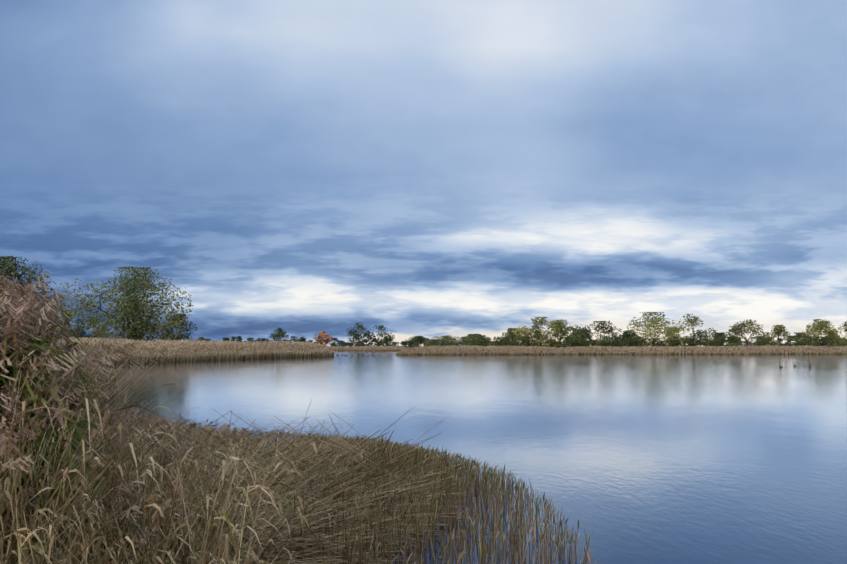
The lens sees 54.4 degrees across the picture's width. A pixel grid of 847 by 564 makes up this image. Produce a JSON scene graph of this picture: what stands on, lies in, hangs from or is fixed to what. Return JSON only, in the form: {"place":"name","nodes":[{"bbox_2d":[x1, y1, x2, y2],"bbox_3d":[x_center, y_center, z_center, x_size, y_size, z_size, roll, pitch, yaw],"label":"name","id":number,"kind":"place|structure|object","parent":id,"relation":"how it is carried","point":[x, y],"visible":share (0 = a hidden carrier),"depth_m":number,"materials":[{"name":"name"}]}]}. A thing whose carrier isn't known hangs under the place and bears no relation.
{"place":"outdoors","nodes":[
{"label":"outdoors","id":0,"kind":"place"},
{"bbox_2d":[0,0,846,346],"label":"sky","id":1,"kind":"structure","parent":0,"point":[429,169],"materials":[{"name":"blue"}]},
{"bbox_2d":[326,345,528,354],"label":"reed bed","id":2,"kind":"object","parent":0,"point":[369,348],"visible":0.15,"depth_m":389.95,"materials":[{"name":"beige plant"}]},
{"bbox_2d":[93,351,846,563],"bbox_3d":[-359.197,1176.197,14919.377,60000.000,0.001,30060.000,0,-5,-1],"label":"lake water","id":3,"kind":"structure","parent":0,"point":[687,459],"depth_m":20.91,"materials":[{"name":"blue liquid"}]},
{"bbox_2d":[67,336,334,402],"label":"reed belt","id":4,"kind":"object","parent":3,"relation":"on","point":[203,350],"visible":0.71,"depth_m":117.23,"materials":[{"name":"beige plant"}]},
{"bbox_2d":[91,399,475,563],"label":"reeds","id":5,"kind":"object","parent":3,"relation":"in","point":[305,554],"visible":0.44,"depth_m":8.79,"materials":[{"name":"brown plant"}]},
{"bbox_2d":[282,430,596,563],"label":"reeds","id":6,"kind":"object","parent":3,"relation":"in","point":[449,460],"visible":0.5,"depth_m":8.16,"materials":[{"name":"brown plant"}]},
{"bbox_2d":[396,345,846,354],"bbox_3d":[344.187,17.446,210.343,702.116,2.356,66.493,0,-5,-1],"label":"reed belt","id":7,"kind":"object","parent":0,"point":[685,350],"visible":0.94,"depth_m":205.99,"materials":[{"name":"beige plant"}]},
{"bbox_3d":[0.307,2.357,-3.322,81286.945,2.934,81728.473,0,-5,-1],"label":"ground","id":8,"kind":"structure","parent":0,"visible":0},
{"bbox_2d":[0,256,70,331],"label":"willow tree","id":9,"kind":"object","parent":8,"relation":"on","point":[5,263],"visible":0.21,"depth_m":61.62,"materials":[{"name":"green plant"}]},
{"bbox_2d":[0,269,126,563],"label":"green reed clump","id":10,"kind":"object","parent":8,"relation":"on","point":[9,306],"visible":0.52,"depth_m":5.12,"materials":[{"name":"plant"}]},
{"bbox_2d":[53,309,85,337],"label":"tree","id":11,"kind":"object","parent":8,"relation":"on","point":[82,333],"visible":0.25,"depth_m":150.62,"materials":[{"name":"green plant"}]},
{"bbox_2d":[76,318,105,338],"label":"bush","id":12,"kind":"object","parent":8,"relation":"on","point":[87,335],"visible":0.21,"depth_m":157.71,"materials":[{"name":"green plant"}]},
{"bbox_2d":[57,266,192,341],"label":"willow tree","id":13,"kind":"object","parent":8,"relation":"on","point":[134,308],"visible":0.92,"depth_m":127.07,"materials":[{"name":"green plant"}]},
{"bbox_2d":[158,313,197,340],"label":"willow tree","id":14,"kind":"object","parent":8,"relation":"on","point":[187,330],"visible":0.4,"depth_m":137.93,"materials":[{"name":"green plant"}]},
{"bbox_2d":[0,303,408,563],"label":"dry reeds","id":15,"kind":"object","parent":8,"relation":"on","point":[124,464],"visible":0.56,"depth_m":4.88,"materials":[{"name":"beige plant"}]},
{"bbox_2d":[257,338,268,341],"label":"bush","id":16,"kind":"object","parent":8,"relation":"on","point":[263,339],"visible":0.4,"depth_m":543.06,"materials":[{"name":"green plant"}]},
{"bbox_2d":[268,327,288,340],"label":"tree","id":17,"kind":"object","parent":8,"relation":"on","point":[278,334],"visible":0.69,"depth_m":230.07,"materials":[{"name":"green plant"}]},
{"bbox_2d":[289,336,296,340],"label":"bush","id":18,"kind":"object","parent":8,"relation":"on","point":[293,338],"visible":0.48,"depth_m":758.42,"materials":[{"name":"green plant"}]},
{"bbox_2d":[295,337,305,341],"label":"bush","id":19,"kind":"object","parent":8,"relation":"on","point":[303,339],"visible":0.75,"depth_m":592.17,"materials":[{"name":"green plant"}]},
{"bbox_2d":[313,331,333,345],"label":"tree","id":20,"kind":"object","parent":8,"relation":"on","point":[321,338],"visible":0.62,"depth_m":260.28,"materials":[{"name":"orange plant"}]},
{"bbox_2d":[330,338,342,346],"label":"bush","id":21,"kind":"object","parent":8,"relation":"on","point":[337,341],"visible":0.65,"depth_m":562.67,"materials":[{"name":"green plant"}]},
{"bbox_2d":[346,322,369,346],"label":"tree","id":22,"kind":"object","parent":8,"relation":"on","point":[356,336],"visible":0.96,"depth_m":416.86,"materials":[{"name":"green plant"}]},
{"bbox_2d":[363,325,394,345],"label":"tree","id":23,"kind":"object","parent":8,"relation":"on","point":[384,340],"visible":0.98,"depth_m":423.71,"materials":[{"name":"green plant"}]},
{"bbox_2d":[386,342,398,346],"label":"bush","id":24,"kind":"object","parent":8,"relation":"on","point":[394,344],"visible":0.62,"depth_m":590.99,"materials":[{"name":"green plant"}]},
{"bbox_2d":[402,336,433,347],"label":"bush","id":25,"kind":"object","parent":8,"relation":"on","point":[413,341],"visible":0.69,"depth_m":347.37,"materials":[{"name":"green plant"}]},
{"bbox_2d":[424,339,457,345],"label":"bush","id":26,"kind":"object","parent":8,"relation":"on","point":[436,343],"visible":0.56,"depth_m":225.60,"materials":[{"name":"green plant"}]},
{"bbox_2d":[423,335,463,346],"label":"bush","id":27,"kind":"object","parent":8,"relation":"on","point":[447,338],"visible":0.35,"depth_m":328.81,"materials":[{"name":"green plant"}]},
{"bbox_2d":[458,334,492,345],"bbox_3d":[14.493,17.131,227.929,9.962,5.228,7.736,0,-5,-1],"label":"bush","id":28,"kind":"object","parent":8,"relation":"on","point":[470,341],"visible":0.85,"depth_m":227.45,"materials":[{"name":"green plant"}]},
{"bbox_2d":[478,336,513,346],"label":"bush","id":29,"kind":"object","parent":8,"relation":"on","point":[498,341],"visible":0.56,"depth_m":225.98,"materials":[{"name":"green plant"}]},
{"bbox_2d":[495,328,526,346],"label":"tree","id":30,"kind":"object","parent":8,"relation":"on","point":[510,334],"visible":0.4,"depth_m":234.76,"materials":[{"name":"green plant"}]},
{"bbox_2d":[510,336,537,346],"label":"bush","id":31,"kind":"object","parent":8,"relation":"on","point":[523,340],"visible":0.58,"depth_m":225.43,"materials":[{"name":"green plant"}]},
{"bbox_2d":[512,317,560,346],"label":"tree","id":32,"kind":"object","parent":8,"relation":"on","point":[538,335],"visible":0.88,"depth_m":232.74,"materials":[{"name":"green plant"}]},
{"bbox_2d":[543,319,580,346],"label":"tree","id":33,"kind":"object","parent":8,"relation":"on","point":[563,331],"visible":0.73,"depth_m":234.83,"materials":[{"name":"green plant"}]},
{"bbox_2d":[556,336,590,347],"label":"bush","id":34,"kind":"object","parent":8,"relation":"on","point":[572,341],"visible":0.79,"depth_m":226.96,"materials":[{"name":"green plant"}]},
{"bbox_2d":[568,331,591,346],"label":"tree","id":35,"kind":"object","parent":8,"relation":"on","point":[577,337],"visible":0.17,"depth_m":250.04,"materials":[{"name":"green plant"}]},
{"bbox_2d":[575,320,622,346],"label":"tree","id":36,"kind":"object","parent":8,"relation":"on","point":[585,334],"visible":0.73,"depth_m":230.61,"materials":[{"name":"green plant"}]},
{"bbox_2d":[600,335,638,346],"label":"bush","id":37,"kind":"object","parent":8,"relation":"on","point":[616,338],"visible":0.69,"depth_m":224.67,"materials":[{"name":"green plant"}]},
{"bbox_2d":[616,330,640,346],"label":"tree","id":38,"kind":"object","parent":8,"relation":"on","point":[626,333],"visible":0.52,"depth_m":255.00,"materials":[{"name":"green plant"}]},
{"bbox_2d":[626,336,646,346],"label":"bush","id":39,"kind":"object","parent":8,"relation":"on","point":[639,339],"visible":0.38,"depth_m":227.22,"materials":[{"name":"green plant"}]},
{"bbox_2d":[627,312,691,346],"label":"tree","id":40,"kind":"object","parent":8,"relation":"on","point":[648,325],"visible":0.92,"depth_m":226.73,"materials":[{"name":"green plant"}]},
{"bbox_2d":[658,340,685,346],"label":"bush","id":41,"kind":"object","parent":8,"relation":"on","point":[676,342],"visible":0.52,"depth_m":225.35,"materials":[{"name":"green plant"}]},
{"bbox_2d":[663,326,684,345],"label":"tree","id":42,"kind":"object","parent":8,"relation":"on","point":[669,332],"visible":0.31,"depth_m":251.38,"materials":[{"name":"green plant"}]},
{"bbox_2d":[681,314,717,345],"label":"tree","id":43,"kind":"object","parent":8,"relation":"on","point":[700,334],"visible":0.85,"depth_m":232.21,"materials":[{"name":"green plant"}]},
{"bbox_2d":[681,339,720,346],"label":"bush","id":44,"kind":"object","parent":8,"relation":"on","point":[705,342],"visible":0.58,"depth_m":228.84,"materials":[{"name":"green plant"}]},
{"bbox_2d":[701,332,742,346],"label":"bush","id":45,"kind":"object","parent":8,"relation":"on","point":[721,335],"visible":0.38,"depth_m":261.24,"materials":[{"name":"green plant"}]},
{"bbox_2d":[709,336,741,346],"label":"bush","id":46,"kind":"object","parent":8,"relation":"on","point":[732,342],"visible":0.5,"depth_m":228.12,"materials":[{"name":"green plant"}]},
{"bbox_2d":[726,319,764,345],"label":"tree","id":47,"kind":"object","parent":8,"relation":"on","point":[736,330],"visible":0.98,"depth_m":238.24,"materials":[{"name":"green plant"}]},
{"bbox_2d":[754,338,775,345],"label":"bush","id":48,"kind":"object","parent":8,"relation":"on","point":[765,341],"visible":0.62,"depth_m":225.50,"materials":[{"name":"green plant"}]},
{"bbox_2d":[761,325,789,346],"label":"tree","id":49,"kind":"object","parent":8,"relation":"on","point":[777,330],"visible":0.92,"depth_m":246.20,"materials":[{"name":"green plant"}]},
{"bbox_2d":[777,338,788,345],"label":"tree","id":50,"kind":"object","parent":8,"relation":"on","point":[781,340],"visible":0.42,"depth_m":554.40,"materials":[{"name":"green plant"}]},
{"bbox_2d":[787,335,794,343],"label":"bush","id":51,"kind":"object","parent":8,"relation":"on","point":[789,338],"visible":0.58,"depth_m":628.38,"materials":[{"name":"green plant"}]},
{"bbox_2d":[785,338,811,345],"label":"bush","id":52,"kind":"object","parent":8,"relation":"on","point":[802,342],"visible":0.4,"depth_m":230.05,"materials":[{"name":"green plant"}]},
{"bbox_2d":[789,332,820,345],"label":"bush","id":53,"kind":"object","parent":8,"relation":"on","point":[798,334],"visible":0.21,"depth_m":263.84,"materials":[{"name":"green plant"}]},
{"bbox_2d":[801,319,844,346],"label":"tree","id":54,"kind":"object","parent":8,"relation":"on","point":[818,327],"visible":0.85,"depth_m":232.59,"materials":[{"name":"green plant"}]},
{"bbox_2d":[813,336,837,346],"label":"bush","id":55,"kind":"object","parent":8,"relation":"on","point":[823,340],"visible":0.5,"depth_m":229.02,"materials":[{"name":"green plant"}]},
{"bbox_2d":[829,321,846,346],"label":"tree","id":56,"kind":"object","parent":8,"relation":"on","point":[845,330],"visible":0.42,"depth_m":238.32,"materials":[{"name":"green plant"}]}
]}

